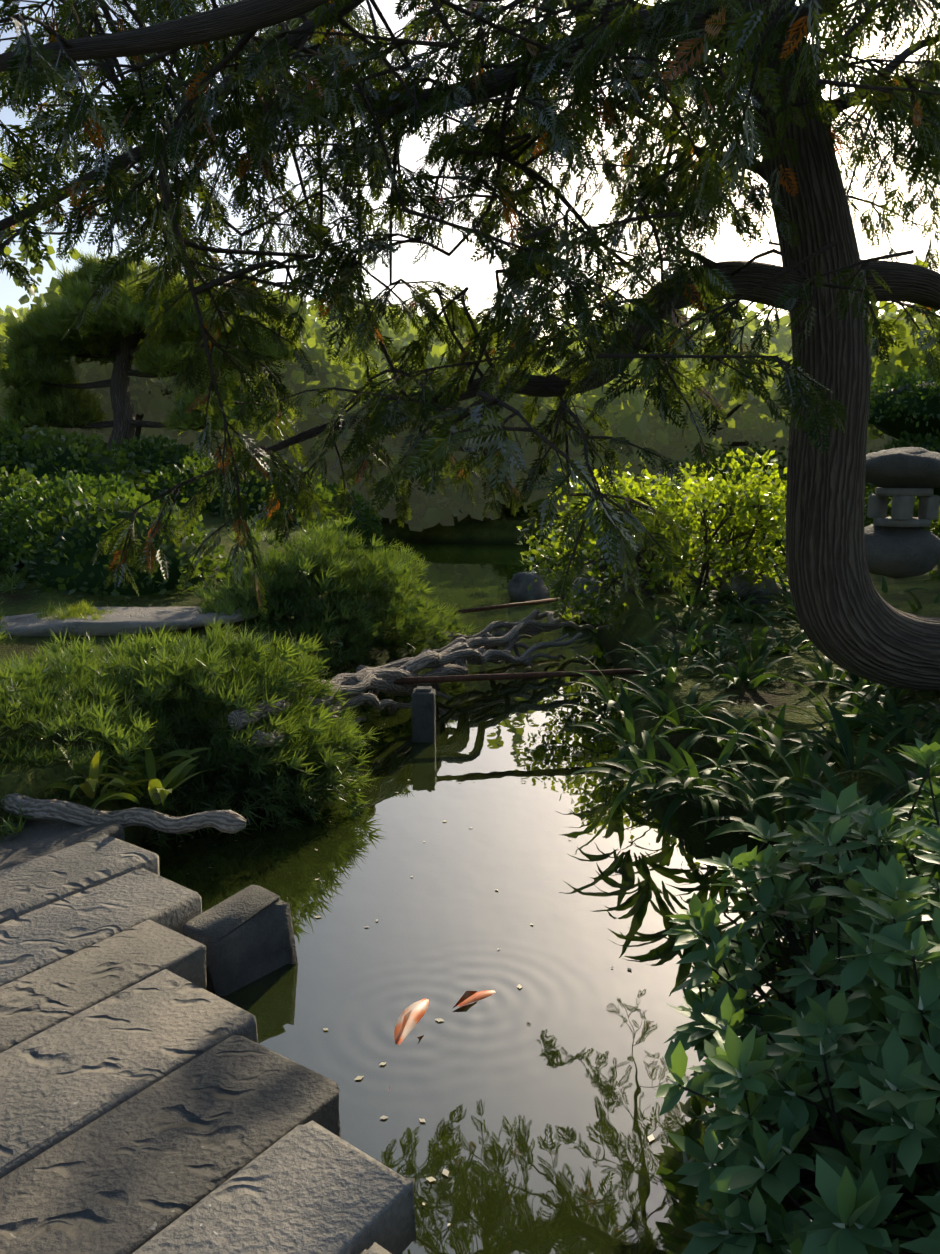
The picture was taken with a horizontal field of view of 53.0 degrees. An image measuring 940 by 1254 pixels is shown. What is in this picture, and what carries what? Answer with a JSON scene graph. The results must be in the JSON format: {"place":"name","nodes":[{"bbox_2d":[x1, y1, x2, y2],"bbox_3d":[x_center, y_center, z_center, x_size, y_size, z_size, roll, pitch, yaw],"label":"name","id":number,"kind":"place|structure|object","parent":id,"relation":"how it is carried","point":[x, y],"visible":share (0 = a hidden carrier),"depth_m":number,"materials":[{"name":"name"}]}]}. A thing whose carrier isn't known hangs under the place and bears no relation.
{"place":"outdoors","nodes":[
{"label":"outdoors","id":0,"kind":"place"},
{"bbox_2d":[0,819,415,1253],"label":"stone slab paving","id":1,"kind":"structure","parent":0,"point":[156,1097],"depth_m":2.33,"materials":[{"name":"grey stone"}]},
{"bbox_2d":[0,473,939,883],"bbox_3d":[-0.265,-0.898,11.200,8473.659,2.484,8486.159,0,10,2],"label":"ground","id":2,"kind":"structure","parent":0,"point":[34,781],"depth_m":6.56,"materials":[{"name":"green plant"}]},
{"bbox_2d":[44,741,212,813],"bbox_3d":[-1.735,0.610,4.662,0.767,0.304,1.495,-6,12,-31],"label":"yellow leaf plant","id":3,"kind":"object","parent":2,"relation":"on","point":[172,780],"visible":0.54,"depth_m":4.39,"materials":[{"name":"plant"}]},
{"bbox_2d":[0,607,257,636],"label":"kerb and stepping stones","id":4,"kind":"structure","parent":2,"relation":"on","point":[129,620],"depth_m":7.03,"materials":[{"name":"grey stone"}]},
{"bbox_2d":[0,510,479,850],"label":"juniper shrubs","id":5,"kind":"object","parent":2,"relation":"on","point":[154,684],"visible":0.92,"depth_m":5.15,"materials":[{"name":"green plant"}]},
{"bbox_2d":[41,313,775,516],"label":"tree trunks","id":6,"kind":"object","parent":2,"relation":"on","point":[126,424],"visible":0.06,"depth_m":15.62,"materials":[{"name":"brown wood"}]},
{"bbox_2d":[0,249,303,638],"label":"pine tree","id":7,"kind":"object","parent":6,"relation":"attached to","point":[38,352],"visible":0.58,"depth_m":14.99,"materials":[{"name":"green plant"}]},
{"bbox_2d":[0,0,939,690],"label":"tree","id":8,"kind":"object","parent":2,"relation":"on","point":[674,80],"depth_m":3.54,"materials":[{"name":"green plant"}]},
{"bbox_2d":[0,152,939,531],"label":"background trees","id":9,"kind":"object","parent":2,"relation":"on","point":[636,422],"visible":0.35,"depth_m":20.85,"materials":[{"name":"green plant"}]},
{"bbox_2d":[0,415,939,606],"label":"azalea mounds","id":10,"kind":"object","parent":2,"relation":"on","point":[64,564],"visible":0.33,"depth_m":9.96,"materials":[{"name":"green plant"}]},
{"bbox_2d":[0,364,939,576],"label":"clipped round shrubs","id":11,"kind":"object","parent":2,"relation":"on","point":[906,413],"visible":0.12,"depth_m":10.05,"materials":[{"name":"green plant"}]},
{"bbox_2d":[182,468,782,995],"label":"garden rocks","id":12,"kind":"object","parent":2,"relation":"on","point":[244,936],"visible":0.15,"depth_m":3.42,"materials":[{"name":"stone"}]},
{"bbox_2d":[393,597,649,683],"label":"rusty iron poles","id":13,"kind":"object","parent":2,"relation":"on","point":[479,677],"visible":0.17,"depth_m":6.65,"materials":[{"name":"brown metal"}]},
{"bbox_2d":[517,447,787,635],"bbox_3d":[2.038,-0.577,9.511,3.129,2.408,3.452,0,10,2],"label":"backlit shrub","id":14,"kind":"object","parent":2,"relation":"on","point":[742,516],"depth_m":8.67,"materials":[{"name":"green plant"}]},
{"bbox_2d":[556,549,939,847],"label":"strap leaf plants","id":15,"kind":"object","parent":2,"relation":"on","point":[887,722],"visible":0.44,"depth_m":4.76,"materials":[{"name":"green plant"}]},
{"bbox_2d":[655,738,939,1253],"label":"shrub","id":16,"kind":"object","parent":2,"relation":"on","point":[854,1021],"depth_m":2.16,"materials":[{"name":"green plant"}]},
{"bbox_2d":[666,762,939,1252],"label":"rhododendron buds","id":17,"kind":"object","parent":16,"relation":"attached to","point":[910,1125],"visible":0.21,"depth_m":2.16,"materials":[{"name":"green plant"}]},
{"bbox_2d":[864,447,939,577],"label":"stone lantern","id":18,"kind":"object","parent":2,"relation":"on","point":[899,552],"visible":0.73,"depth_m":6.42,"materials":[{"name":"grey stone"}]},
{"bbox_2d":[867,487,939,526],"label":"stone lantern","id":19,"kind":"object","parent":18,"relation":"on","point":[902,509],"visible":0.94,"depth_m":6.45,"materials":[{"name":"grey stone"}]},
{"bbox_2d":[0,0,939,345],"label":"sky","id":20,"kind":"structure","parent":0,"point":[457,268],"materials":[{"name":"white"}]},
{"bbox_2d":[144,543,932,1253],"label":"pond water","id":21,"kind":"structure","parent":0,"point":[534,1103],"depth_m":3.64,"materials":[{"name":"grey liquid"}]},
{"bbox_2d":[1,607,614,833],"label":"driftwood limbs","id":22,"kind":"object","parent":21,"relation":"on","point":[457,654],"visible":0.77,"depth_m":6.23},
{"bbox_2d":[411,686,435,741],"bbox_3d":[-0.310,0.748,6.368,0.153,0.695,0.154,0,10,2],"label":"stone post in pond","id":23,"kind":"object","parent":21,"relation":"in","point":[423,698],"visible":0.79,"depth_m":6.27,"materials":[{"name":"grey stone"}]},
{"bbox_2d":[389,990,495,1090],"bbox_3d":[-0.157,1.335,3.136,0.306,0.095,0.690,6,12,32],"label":"koi fish","id":24,"kind":"object","parent":21,"relation":"in","point":[410,1017],"visible":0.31,"depth_m":3.20},
{"bbox_2d":[178,657,753,1225],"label":"floating leaves","id":25,"kind":"object","parent":21,"relation":"on","point":[446,1173],"visible":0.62,"depth_m":3.12,"materials":[{"name":"plant"}]}
]}

